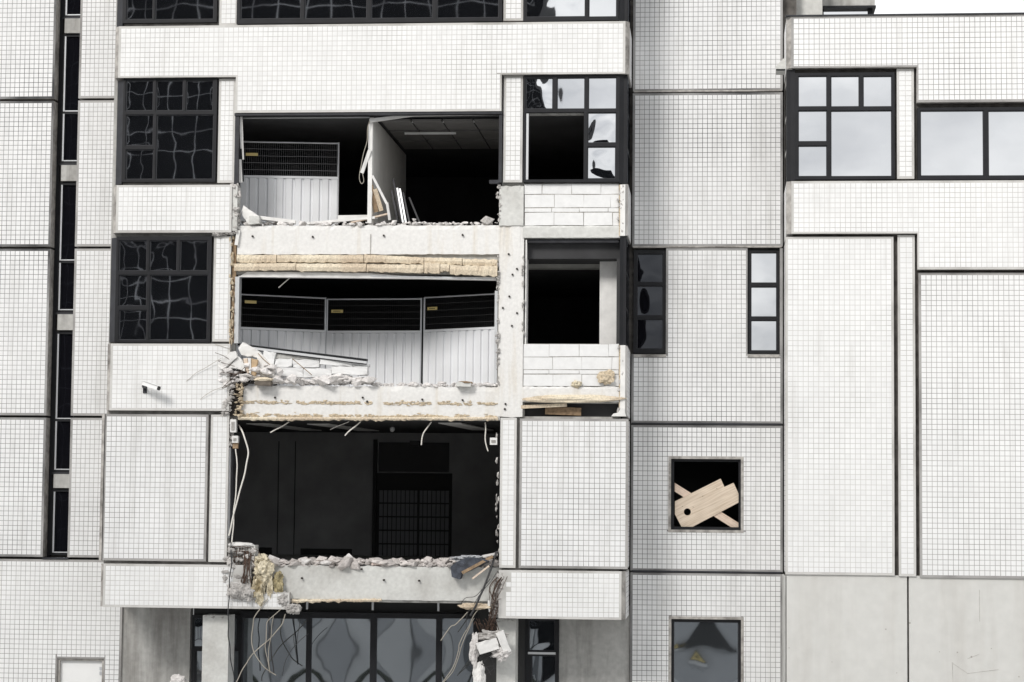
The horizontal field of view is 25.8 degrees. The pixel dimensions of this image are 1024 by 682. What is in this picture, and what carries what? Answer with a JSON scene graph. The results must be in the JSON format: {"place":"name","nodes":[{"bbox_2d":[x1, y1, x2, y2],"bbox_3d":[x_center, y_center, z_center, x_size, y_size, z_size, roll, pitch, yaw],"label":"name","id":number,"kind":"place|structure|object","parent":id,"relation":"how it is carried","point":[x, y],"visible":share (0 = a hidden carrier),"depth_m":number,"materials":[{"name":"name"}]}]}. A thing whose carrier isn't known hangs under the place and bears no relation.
{"place":"outdoors","nodes":[
{"label":"outdoors","id":0,"kind":"place"},
{"bbox_2d":[874,0,1023,13],"label":"sky","id":1,"kind":"structure","parent":0,"point":[882,6],"materials":[{"name":"white"}]},
{"label":"ground","id":2,"kind":"structure","parent":0,"visible":0},
{"bbox_2d":[0,0,1023,681],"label":"office building","id":3,"kind":"structure","parent":2,"relation":"on","point":[764,258],"depth_m":47.34,"materials":[{"name":"tile"}]},
{"bbox_2d":[50,489,68,554],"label":"slot window","id":4,"kind":"structure","parent":3,"relation":"in","point":[59,497],"depth_m":49.13,"materials":[{"name":"black glass"}]},
{"bbox_2d":[52,331,74,471],"bbox_3d":[-9.854,1.337,49.325,0.473,3.100,0.100,0,-4,5],"label":"slot window","id":5,"kind":"structure","parent":3,"relation":"in","point":[62,416],"depth_m":49.32,"materials":[{"name":"black glass"}]},
{"bbox_2d":[56,182,78,312],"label":"slot window","id":6,"kind":"structure","parent":3,"relation":"in","point":[66,247],"depth_m":49.59,"materials":[{"name":"black glass"}]},
{"bbox_2d":[59,34,81,163],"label":"slot window","id":7,"kind":"structure","parent":3,"relation":"in","point":[70,42],"depth_m":49.83,"materials":[{"name":"black glass"}]},
{"bbox_2d":[63,0,80,16],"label":"slot window","id":8,"kind":"structure","parent":3,"relation":"in","point":[71,8],"depth_m":49.99,"materials":[{"name":"black glass"}]},
{"bbox_2d":[57,658,103,681],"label":"door","id":9,"kind":"structure","parent":3,"relation":"in","point":[75,669],"depth_m":48.64,"materials":[{"name":"white paint"}]},
{"bbox_2d":[142,380,161,392],"bbox_3d":[-7.554,0.948,46.918,0.520,0.268,0.332,-1,-4,17],"label":"security camera","id":10,"kind":"object","parent":3,"relation":"attached to","point":[145,384],"visible":1,"depth_m":46.78,"materials":[{"name":"white paint"}]},
{"bbox_2d":[114,236,212,342],"bbox_3d":[-7.367,-1.086,47.393,2.052,2.255,0.120,0,-4,5],"label":"window","id":11,"kind":"structure","parent":3,"relation":"in","point":[163,292],"depth_m":47.38,"materials":[{"name":"black glass"}]},
{"bbox_2d":[122,0,217,23],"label":"window","id":12,"kind":"structure","parent":3,"relation":"in","point":[134,11],"depth_m":47.83,"materials":[{"name":"black glass"}]},
{"bbox_2d":[121,78,218,182],"bbox_3d":[-7.274,-4.498,47.645,2.028,2.266,0.120,0,-4,5],"label":"window","id":13,"kind":"structure","parent":3,"relation":"in","point":[170,125],"depth_m":47.62,"materials":[{"name":"black glass"}]},
{"bbox_2d":[170,674,185,681],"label":"fallen chunk","id":14,"kind":"object","parent":3,"relation":"on","point":[177,678],"visible":1,"depth_m":47.43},
{"bbox_2d":[191,615,240,681],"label":"window","id":15,"kind":"structure","parent":3,"relation":"in","point":[197,620],"depth_m":48.33,"materials":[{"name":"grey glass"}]},
{"bbox_2d":[218,351,238,368],"bbox_3d":[-5.946,0.408,47.006,0.431,0.388,0.204,0,-4,5],"label":"wall fragment","id":16,"kind":"object","parent":3,"relation":"attached to","point":[233,356],"depth_m":46.92,"materials":[{"name":"white paint"}]},
{"bbox_2d":[228,448,231,537],"bbox_3d":[-5.929,3.184,46.989,0.043,1.886,0.120,0,-4,5],"label":"torn window frame","id":17,"kind":"structure","parent":3,"relation":"in","point":[230,449],"depth_m":46.96,"materials":[{"name":"silver metal"}]},
{"bbox_2d":[227,542,234,679],"bbox_3d":[-5.863,5.631,46.725,0.113,2.865,0.416,0,-4,9],"label":"hanging cable","id":18,"kind":"object","parent":3,"relation":"hanging from","point":[228,611],"visible":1,"depth_m":46.64,"materials":[{"name":"grey plastic"}]},
{"bbox_2d":[230,446,234,539],"bbox_3d":[-5.876,3.198,47.074,0.034,1.979,0.140,0,-4,5],"label":"torn window frame","id":19,"kind":"structure","parent":3,"relation":"in","point":[233,449],"depth_m":47.03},
{"bbox_2d":[231,449,237,541],"bbox_3d":[-5.798,3.245,46.860,0.084,1.980,0.122,-1,-5,21],"label":"hanging cable","id":20,"kind":"object","parent":3,"relation":"hanging from","point":[235,493],"visible":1,"depth_m":46.86,"materials":[{"name":"white plastic"}]},
{"bbox_2d":[234,116,239,183],"bbox_3d":[-5.822,-4.038,47.474,0.085,1.456,0.150,0,-4,5],"label":"torn window frame","id":21,"kind":"structure","parent":3,"relation":"in","point":[237,118],"depth_m":47.40,"materials":[{"name":"metal"}]},
{"bbox_2d":[228,357,246,372],"bbox_3d":[-5.770,0.497,47.024,0.426,0.350,0.181,0,-4,5],"label":"wall fragment","id":22,"kind":"object","parent":3,"relation":"on","point":[238,362],"depth_m":46.95,"materials":[{"name":"white paint"}]},
{"bbox_2d":[234,277,241,343],"bbox_3d":[-5.796,-0.646,47.365,0.089,1.409,0.250,0,-4,5],"label":"torn window frame","id":23,"kind":"structure","parent":3,"relation":"in","point":[238,281],"depth_m":47.26,"materials":[{"name":"silver metal"}]},
{"bbox_2d":[228,425,248,535],"bbox_3d":[-5.690,2.912,46.908,0.361,2.341,0.321,-2,-5,29],"label":"hanging cable","id":24,"kind":"object","parent":3,"relation":"hanging from","point":[242,479],"visible":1,"depth_m":46.83,"materials":[{"name":"white plastic"}]},
{"bbox_2d":[240,147,243,181],"bbox_3d":[-5.751,-4.070,47.556,0.133,1.373,0.100,0,-4,5],"label":"torn window frame","id":25,"kind":"structure","parent":3,"relation":"in","point":[240,147],"depth_m":47.50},
{"bbox_2d":[243,358,249,373],"bbox_3d":[-5.549,0.521,46.997,0.164,0.335,0.171,0,-4,5],"label":"timber block","id":26,"kind":"object","parent":3,"relation":"on","point":[246,361],"depth_m":46.92,"materials":[{"name":"brown wood"}]},
{"bbox_2d":[241,205,257,225],"bbox_3d":[-5.531,-2.654,47.450,0.399,0.417,0.254,0,-4,5],"label":"wall fragment","id":27,"kind":"object","parent":3,"relation":"on","point":[246,212],"depth_m":47.34,"materials":[{"name":"white paint"}]},
{"bbox_2d":[217,358,283,384],"bbox_3d":[-5.482,0.665,47.021,1.413,0.617,0.432,0,-4,5],"label":"rubble","id":28,"kind":"object","parent":3,"relation":"on","point":[258,370],"visible":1,"depth_m":46.91,"materials":[{"name":"concrete"}]},
{"bbox_2d":[238,342,274,376],"bbox_3d":[-5.356,0.401,47.119,0.787,0.760,0.230,0,-4,5],"label":"wall fragment","id":29,"kind":"object","parent":28,"relation":"on","point":[245,349],"depth_m":47.04,"materials":[{"name":"white paint"}]},
{"bbox_2d":[251,358,257,375],"bbox_3d":[-5.388,0.555,46.976,0.135,0.371,0.178,0,-4,5],"label":"timber block","id":30,"kind":"object","parent":3,"relation":"on","point":[254,362],"depth_m":46.90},
{"bbox_2d":[249,216,261,224],"bbox_3d":[-5.425,-2.554,47.394,0.246,0.200,0.235,0,-4,5],"label":"wall fragment","id":31,"kind":"object","parent":3,"relation":"on","point":[255,220],"depth_m":47.29,"materials":[{"name":"concrete"}]},
{"bbox_2d":[251,574,265,605],"bbox_3d":[-5.289,5.188,46.569,0.342,0.696,0.257,0,-4,5],"label":"insulation wool","id":32,"kind":"object","parent":3,"relation":"hanging from","point":[259,589],"visible":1,"depth_m":46.51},
{"bbox_2d":[236,614,285,681],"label":"hanging cable","id":33,"kind":"object","parent":3,"relation":"hanging from","point":[259,647],"visible":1,"depth_m":46.62,"materials":[{"name":"silver metal"}]},
{"bbox_2d":[253,377,272,385],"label":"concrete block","id":34,"kind":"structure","parent":3,"relation":"on","point":[262,381],"depth_m":46.79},
{"bbox_2d":[254,554,271,562],"bbox_3d":[-5.207,4.574,46.717,0.392,0.289,0.351,3,-5,-26],"label":"insulation wool","id":35,"kind":"object","parent":3,"relation":"on","point":[257,559],"visible":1,"depth_m":46.66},
{"bbox_2d":[251,598,275,674],"bbox_3d":[-5.148,6.154,46.563,0.537,1.611,0.230,1,-4,-8],"label":"hanging cable","id":36,"kind":"object","parent":3,"relation":"hanging from","point":[251,637],"visible":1,"depth_m":46.59,"materials":[{"name":"beige metal"}]},
{"bbox_2d":[253,553,274,587],"bbox_3d":[-5.167,4.778,46.620,0.465,0.720,0.343,1,-4,-6],"label":"insulation wool","id":37,"kind":"object","parent":3,"relation":"on","point":[264,569],"visible":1,"depth_m":46.53,"materials":[{"name":"fabric"}]},
{"bbox_2d":[266,575,272,598],"bbox_3d":[-5.035,5.111,46.614,0.150,0.673,0.173,0,-4,5],"label":"insulation wool","id":38,"kind":"object","parent":3,"relation":"hanging from","point":[269,590],"visible":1,"depth_m":46.55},
{"bbox_2d":[268,616,273,672],"bbox_3d":[-5.033,6.345,46.791,0.153,1.175,0.069,0,-4,5],"label":"hanging cable","id":39,"kind":"object","parent":3,"relation":"hanging from","point":[270,645],"visible":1,"depth_m":46.76,"materials":[{"name":"grey plastic"}]},
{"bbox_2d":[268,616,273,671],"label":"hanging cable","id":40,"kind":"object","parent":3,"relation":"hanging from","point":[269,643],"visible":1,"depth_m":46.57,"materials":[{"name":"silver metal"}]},
{"bbox_2d":[265,609,280,665],"bbox_3d":[-4.957,6.217,46.570,0.365,1.310,0.095,-1,-5,20],"label":"hanging cable","id":41,"kind":"object","parent":3,"relation":"hanging from","point":[266,635],"visible":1,"depth_m":46.59,"materials":[{"name":"silver metal"}]},
{"bbox_2d":[272,571,283,592],"bbox_3d":[-4.879,5.036,46.635,0.264,0.517,0.221,0,-4,5],"label":"insulation wool","id":42,"kind":"object","parent":3,"relation":"on","point":[278,583],"visible":1,"depth_m":46.58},
{"bbox_2d":[236,293,325,385],"bbox_3d":[-5.040,0.022,48.603,2.088,2.040,0.055,2,-5,-22],"label":"fence panel","id":43,"kind":"object","parent":3,"relation":"on","point":[306,340],"visible":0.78,"depth_m":48.67,"materials":[{"name":"metal"}]},
{"bbox_2d":[240,141,339,225],"bbox_3d":[-4.826,-3.357,48.564,2.142,1.950,0.055,1,-4,-3],"label":"fence panel","id":44,"kind":"object","parent":3,"relation":"on","point":[306,198],"visible":0.82,"depth_m":48.55,"materials":[{"name":"metal"}]},
{"bbox_2d":[238,343,367,364],"bbox_3d":[-4.410,0.277,47.137,2.792,0.455,0.175,0,-4,8],"label":"sill profile","id":45,"kind":"object","parent":3,"relation":"attached to","point":[314,355],"visible":1,"depth_m":47.04,"materials":[{"name":"silver metal"}]},
{"bbox_2d":[300,558,310,564],"bbox_3d":[-4.319,4.605,46.822,0.241,0.148,0.208,1,-4,-8],"label":"concrete chunk","id":46,"kind":"object","parent":3,"relation":"on","point":[304,561],"visible":1,"depth_m":46.74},
{"bbox_2d":[271,373,376,385],"bbox_3d":[-3.942,0.814,46.993,2.288,0.269,0.562,0,-4,5],"label":"rubble","id":47,"kind":"object","parent":3,"relation":"on","point":[334,379],"visible":1,"depth_m":46.86,"materials":[{"name":"concrete"}]},
{"bbox_2d":[275,367,303,376],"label":"loose block","id":48,"kind":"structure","parent":47,"relation":"on","point":[287,372],"depth_m":47.08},
{"bbox_2d":[274,359,292,366],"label":"loose block","id":49,"kind":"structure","parent":48,"relation":"on","point":[283,362],"depth_m":47.11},
{"bbox_2d":[292,359,320,367],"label":"loose block","id":50,"kind":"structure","parent":48,"relation":"on","point":[309,363],"depth_m":47.09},
{"bbox_2d":[275,353,316,359],"bbox_3d":[-4.661,0.302,47.226,1.277,0.205,0.190,0,-4,5],"label":"plaster wedge","id":51,"kind":"object","parent":50,"relation":"on","point":[281,356],"visible":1,"depth_m":47.14,"materials":[{"name":"concrete"}]},
{"bbox_2d":[303,368,332,377],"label":"loose block","id":52,"kind":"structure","parent":47,"relation":"on","point":[316,372],"depth_m":47.05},
{"bbox_2d":[331,366,368,375],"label":"loose block","id":53,"kind":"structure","parent":47,"relation":"on","point":[356,370],"depth_m":46.95,"materials":[{"name":"concrete"}]},
{"bbox_2d":[352,363,369,369],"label":"loose block","id":54,"kind":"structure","parent":53,"relation":"on","point":[363,365],"depth_m":46.98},
{"bbox_2d":[320,359,352,366],"bbox_3d":[-3.681,0.444,47.087,0.709,0.226,0.215,0,-4,3],"label":"loose block","id":55,"kind":"object","parent":54,"relation":"on","point":[331,362],"depth_m":46.99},
{"bbox_2d":[320,561,331,564],"bbox_3d":[-3.865,4.625,46.712,0.269,0.094,0.197,-1,-5,25],"label":"concrete chunk","id":56,"kind":"object","parent":3,"relation":"on","point":[325,562],"visible":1,"depth_m":46.65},
{"bbox_2d":[307,216,374,224],"bbox_3d":[-3.611,-2.543,47.338,1.439,0.183,0.120,0,-4,1],"label":"plaster strip","id":57,"kind":"object","parent":3,"relation":"on","point":[346,220],"visible":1,"depth_m":47.28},
{"bbox_2d":[338,215,377,219],"bbox_3d":[-3.275,-2.623,47.566,0.844,0.115,0.120,1,-4,-2],"label":"plaster strip","id":58,"kind":"object","parent":3,"relation":"on","point":[347,216],"visible":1,"depth_m":47.50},
{"bbox_2d":[239,611,477,681],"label":"window","id":59,"kind":"structure","parent":3,"relation":"in","point":[338,646],"depth_m":47.98,"materials":[{"name":"grey glass"}]},
{"bbox_2d":[359,121,369,183],"bbox_3d":[-3.115,-3.979,47.275,0.213,1.346,0.047,1,-4,-12],"label":"hanging cable","id":60,"kind":"object","parent":3,"relation":"hanging from","point":[362,156],"visible":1,"depth_m":47.25,"materials":[{"name":"silver metal"}]},
{"bbox_2d":[360,149,371,173],"bbox_3d":[-3.088,-3.795,47.357,0.284,0.509,0.070,-2,-5,34],"label":"plaster strip","id":61,"kind":"object","parent":3,"relation":"hanging from","point":[364,165],"visible":1,"depth_m":47.34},
{"bbox_2d":[241,220,495,226],"bbox_3d":[-3.036,-2.465,47.366,5.549,0.200,0.638,0,-4,5],"label":"rubble","id":62,"kind":"object","parent":3,"relation":"on","point":[304,223],"visible":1,"depth_m":47.27,"materials":[{"name":"concrete"}]},
{"bbox_2d":[260,216,295,223],"bbox_3d":[-4.982,-2.566,47.514,0.794,0.157,0.201,1,-4,-2],"label":"plaster strip","id":63,"kind":"object","parent":62,"relation":"on","point":[265,218],"visible":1,"depth_m":47.42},
{"bbox_2d":[351,213,386,222],"bbox_3d":[-3.016,-2.590,47.339,0.789,0.234,0.101,1,-4,-2],"label":"batten","id":64,"kind":"object","parent":3,"relation":"on","point":[381,215],"visible":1,"depth_m":47.30,"materials":[{"name":"brown wood"}]},
{"bbox_2d":[236,0,502,24],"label":"window","id":65,"kind":"structure","parent":3,"relation":"in","point":[249,12],"depth_m":47.43,"materials":[{"name":"black glass"}]},
{"bbox_2d":[325,298,421,386],"bbox_3d":[-3.019,0.070,48.855,2.137,2.020,0.057,0,-4,8],"label":"fence panel","id":66,"kind":"object","parent":3,"relation":"on","point":[395,357],"visible":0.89,"depth_m":48.81,"materials":[{"name":"metal"}]},
{"bbox_2d":[372,185,378,211],"bbox_3d":[-2.929,-3.010,47.343,0.252,0.586,0.095,4,-5,-36],"label":"batten","id":67,"kind":"object","parent":3,"relation":"attached to","point":[374,205],"visible":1,"depth_m":47.33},
{"bbox_2d":[373,189,382,210],"bbox_3d":[-2.827,-2.982,47.342,0.253,0.482,0.086,3,-5,-33],"label":"batten","id":68,"kind":"object","parent":3,"relation":"attached to","point":[378,200],"visible":1,"depth_m":47.32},
{"bbox_2d":[371,175,389,206],"bbox_3d":[-2.781,-3.166,47.362,0.415,0.690,0.109,1,-4,-11],"label":"batten","id":69,"kind":"object","parent":3,"relation":"on","point":[379,188],"visible":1,"depth_m":47.31,"materials":[{"name":"white paint"}]},
{"bbox_2d":[270,556,498,569],"bbox_3d":[-2.856,4.665,46.923,5.461,0.386,1.049,0,-4,5],"label":"rubble","id":70,"kind":"object","parent":3,"relation":"on","point":[341,563],"visible":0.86,"depth_m":46.64,"materials":[{"name":"concrete"}]},
{"bbox_2d":[273,379,497,386],"bbox_3d":[-2.853,0.895,47.008,5.231,0.233,0.564,0,-4,5],"label":"rubble","id":71,"kind":"object","parent":3,"relation":"on","point":[357,382],"visible":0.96,"depth_m":46.83,"materials":[{"name":"concrete"}]},
{"bbox_2d":[386,203,390,219],"bbox_3d":[-2.608,-2.736,47.293,0.088,0.375,0.216,-2,-5,29],"label":"batten","id":72,"kind":"object","parent":3,"relation":"on","point":[388,211],"visible":1,"depth_m":47.25,"materials":[{"name":"white paint"}]},
{"bbox_2d":[391,190,398,222],"bbox_3d":[-2.499,-2.875,47.793,0.068,0.729,0.288,5,-6,-43],"label":"metal profile","id":73,"kind":"object","parent":3,"relation":"on","point":[394,206],"visible":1,"depth_m":47.76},
{"bbox_2d":[392,179,401,222],"bbox_3d":[-2.445,-2.997,47.873,0.068,0.972,0.365,5,-6,-43],"label":"metal profile","id":74,"kind":"object","parent":3,"relation":"on","point":[397,199],"visible":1,"depth_m":47.86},
{"bbox_2d":[396,188,403,222],"bbox_3d":[-2.382,-2.888,47.783,0.068,0.782,0.280,4,-6,-41],"label":"metal profile","id":75,"kind":"object","parent":3,"relation":"on","point":[400,205],"visible":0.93,"depth_m":47.76,"materials":[{"name":"white"}]},
{"bbox_2d":[399,188,406,221],"bbox_3d":[-2.325,-2.882,47.793,0.068,0.771,0.292,4,-6,-40],"label":"metal profile","id":76,"kind":"object","parent":3,"relation":"on","point":[402,205],"visible":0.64,"depth_m":47.77,"materials":[{"name":"white"}]},
{"bbox_2d":[402,192,409,220],"bbox_3d":[-2.256,-2.844,47.844,0.066,0.700,0.328,4,-5,-36],"label":"metal profile","id":77,"kind":"object","parent":3,"relation":"on","point":[406,206],"visible":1,"depth_m":47.83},
{"bbox_2d":[376,473,451,555],"bbox_3d":[-2.427,4.348,55.457,1.885,2.149,0.019,0,-4,5],"label":"doorway","id":78,"kind":"structure","parent":3,"relation":"in","point":[384,480],"depth_m":55.51,"materials":[{"name":"black"}]},
{"bbox_2d":[378,489,449,555],"bbox_3d":[-2.429,4.519,55.409,1.779,1.710,0.049,0,-4,5],"label":"gridded door","id":79,"kind":"structure","parent":3,"relation":"in","point":[411,522],"depth_m":55.42,"materials":[{"name":"black metal"}]},
{"bbox_2d":[409,197,419,221],"bbox_3d":[-2.084,-2.797,47.976,0.068,0.618,0.457,4,-5,-37],"label":"metal profile","id":80,"kind":"object","parent":3,"relation":"on","point":[414,209],"visible":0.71,"depth_m":47.96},
{"bbox_2d":[440,612,467,640],"bbox_3d":[-1.194,5.890,46.232,0.584,0.612,0.046,0,-4,13],"label":"hanging cable","id":81,"kind":"object","parent":3,"relation":"hanging from","point":[451,626],"visible":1,"depth_m":46.23,"materials":[{"name":"silver metal"}]},
{"bbox_2d":[423,293,494,386],"bbox_3d":[-1.081,0.010,48.097,2.035,2.020,0.057,-2,-5,33],"label":"fence panel","id":82,"kind":"object","parent":3,"relation":"on","point":[455,355],"visible":0.81,"depth_m":48.12,"materials":[{"name":"metal"}]},
{"bbox_2d":[444,619,473,681],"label":"hanging cable","id":83,"kind":"object","parent":3,"relation":"hanging from","point":[459,652],"visible":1,"depth_m":46.20,"materials":[{"name":"silver metal"}]},
{"bbox_2d":[443,610,477,681],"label":"hanging cable","id":84,"kind":"object","parent":3,"relation":"hanging from","point":[459,644],"visible":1,"depth_m":46.21,"materials":[{"name":"silver metal"}]},
{"bbox_2d":[456,381,472,386],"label":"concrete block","id":85,"kind":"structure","parent":3,"relation":"on","point":[463,384],"depth_m":46.49,"materials":[{"name":"concrete"}]},
{"bbox_2d":[451,555,490,579],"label":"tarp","id":86,"kind":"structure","parent":3,"relation":"on","point":[461,564],"depth_m":46.15,"materials":[{"name":"plastic"}]},
{"bbox_2d":[462,555,493,573],"bbox_3d":[-0.711,4.605,46.121,0.662,0.404,0.094,1,-4,-4],"label":"timber batten","id":87,"kind":"object","parent":86,"relation":"on","point":[476,565],"visible":1,"depth_m":46.08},
{"bbox_2d":[472,565,489,578],"bbox_3d":[-0.646,4.764,46.123,0.372,0.298,0.056,1,-4,-12],"label":"timber batten","id":88,"kind":"object","parent":86,"relation":"on","point":[480,572],"visible":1,"depth_m":46.10,"materials":[{"name":"brown wood"}]},
{"bbox_2d":[457,603,491,609],"bbox_3d":[-0.754,5.467,46.151,0.760,0.148,0.185,0,-4,5],"label":"insulation roll","id":89,"kind":"object","parent":3,"relation":"hanging from","point":[470,606],"visible":1,"depth_m":46.10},
{"bbox_2d":[470,551,496,615],"bbox_3d":[-0.581,4.994,46.113,0.573,1.341,0.117,1,-4,-9],"label":"conduit","id":90,"kind":"object","parent":3,"relation":"attached to","point":[483,588],"visible":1,"depth_m":46.06,"materials":[{"name":"grey"}]},
{"bbox_2d":[480,216,493,224],"bbox_3d":[-0.520,-2.515,46.989,0.228,0.203,0.228,3,-5,-33],"label":"concrete chunk","id":91,"kind":"object","parent":3,"relation":"on","point":[486,220],"visible":1,"depth_m":46.92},
{"bbox_2d":[469,629,511,674],"bbox_3d":[-0.444,6.442,45.996,0.908,1.042,0.445,0,-4,5],"label":"hanging rubble","id":92,"kind":"object","parent":3,"relation":"hanging from","point":[501,652],"visible":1,"depth_m":45.94,"materials":[{"name":"white paint"}]},
{"bbox_2d":[472,661,485,681],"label":"hanging fragment","id":93,"kind":"object","parent":92,"relation":"hanging from","point":[478,673],"visible":1,"depth_m":45.99,"materials":[{"name":"white paint"}]},
{"bbox_2d":[489,180,499,183],"bbox_3d":[-0.365,-3.330,46.916,0.215,0.074,0.100,0,-4,5],"label":"torn window frame","id":94,"kind":"structure","parent":3,"relation":"in","point":[490,181],"depth_m":46.87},
{"bbox_2d":[494,291,497,383],"bbox_3d":[-0.331,-0.076,46.831,0.060,1.943,0.150,0,-4,5],"label":"torn window frame","id":95,"kind":"structure","parent":3,"relation":"in","point":[496,292],"depth_m":46.76,"materials":[{"name":"silver metal"}]},
{"bbox_2d":[498,114,502,182],"bbox_3d":[-0.237,-4.031,46.973,0.067,1.442,0.150,0,-4,5],"label":"torn window frame","id":96,"kind":"structure","parent":3,"relation":"in","point":[500,115],"depth_m":46.92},
{"bbox_2d":[525,619,558,681],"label":"window","id":97,"kind":"structure","parent":3,"relation":"in","point":[541,635],"depth_m":47.65,"materials":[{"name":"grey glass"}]},
{"bbox_2d":[523,0,618,21],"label":"window","id":98,"kind":"structure","parent":3,"relation":"in","point":[533,10],"depth_m":47.05,"materials":[{"name":"grey glass"}]},
{"bbox_2d":[523,74,619,182],"bbox_3d":[1.251,-4.442,46.876,2.003,2.263,0.120,0,-4,5],"label":"window","id":99,"kind":"structure","parent":3,"relation":"in","point":[597,97],"depth_m":46.85,"materials":[{"name":"grey glass"}]},
{"bbox_2d":[623,75,629,188],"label":"side window","id":100,"kind":"structure","parent":3,"relation":"in","point":[626,166],"depth_m":46.82,"materials":[{"name":"black glass"}]},
{"bbox_2d":[623,236,629,347],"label":"side window","id":101,"kind":"structure","parent":3,"relation":"in","point":[625,241],"depth_m":46.58,"materials":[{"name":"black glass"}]},
{"bbox_2d":[624,0,630,30],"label":"side window","id":102,"kind":"structure","parent":3,"relation":"in","point":[627,3],"depth_m":46.97,"materials":[{"name":"black glass"}]},
{"bbox_2d":[633,250,665,353],"bbox_3d":[2.960,-0.843,48.160,0.686,2.236,0.120,0,-4,5],"label":"window","id":103,"kind":"structure","parent":3,"relation":"in","point":[649,323],"depth_m":48.13,"materials":[{"name":"black glass"}]},
{"bbox_2d":[671,459,740,529],"bbox_3d":[4.131,3.269,47.732,1.493,1.516,0.100,0,-4,5],"label":"window","id":104,"kind":"structure","parent":3,"relation":"in","point":[672,460],"depth_m":47.69,"materials":[{"name":"glass"}]},
{"bbox_2d":[671,619,740,681],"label":"window","id":105,"kind":"structure","parent":3,"relation":"in","point":[702,650],"depth_m":47.48,"materials":[{"name":"grey glass"}]},
{"bbox_2d":[675,483,737,526],"bbox_3d":[4.146,3.503,47.754,1.361,0.948,0.038,0,-4,5],"label":"pine batten","id":106,"kind":"object","parent":3,"relation":"on","point":[721,516],"visible":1,"depth_m":47.69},
{"bbox_2d":[675,479,738,526],"bbox_3d":[4.148,3.451,47.724,1.352,1.041,0.024,0,-4,5],"label":"plywood board","id":107,"kind":"object","parent":3,"relation":"attached to","point":[709,501],"visible":1,"depth_m":47.72,"materials":[{"name":"beige"}]},
{"bbox_2d":[748,250,779,353],"bbox_3d":[5.385,-0.839,47.942,0.673,2.226,0.120,0,-4,5],"label":"window","id":108,"kind":"structure","parent":3,"relation":"in","point":[763,265],"depth_m":47.92,"materials":[{"name":"grey glass"}]},
{"bbox_2d":[785,70,790,186],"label":"side window","id":109,"kind":"structure","parent":3,"relation":"in","point":[789,71],"depth_m":46.47,"materials":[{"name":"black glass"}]},
{"bbox_2d":[795,72,894,179],"bbox_3d":[6.884,-4.443,46.370,2.045,2.232,0.120,0,-4,5],"label":"window","id":110,"kind":"structure","parent":3,"relation":"in","point":[845,122],"depth_m":46.35,"materials":[{"name":"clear glass"}]},
{"bbox_2d":[822,9,872,14],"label":"roof room window","id":111,"kind":"structure","parent":3,"relation":"in","point":[870,11],"depth_m":49.58,"materials":[{"name":"white glass"}]},
{"bbox_2d":[917,107,1023,180],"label":"window","id":112,"kind":"structure","parent":3,"relation":"in","point":[954,143],"depth_m":46.10,"materials":[{"name":"grey glass"}]},
{"bbox_3d":[-5.164,0.593,47.228,0.352,0.326,0.220,0,-4,5],"label":"loose block","id":113,"kind":"object","parent":3,"relation":"on","visible":0},
{"bbox_2d":[263,351,276,364],"bbox_3d":[-5.115,0.376,47.220,0.329,0.352,0.217,0,-4,5],"label":"loose block","id":114,"kind":"object","parent":113,"relation":"on","point":[269,357],"depth_m":47.12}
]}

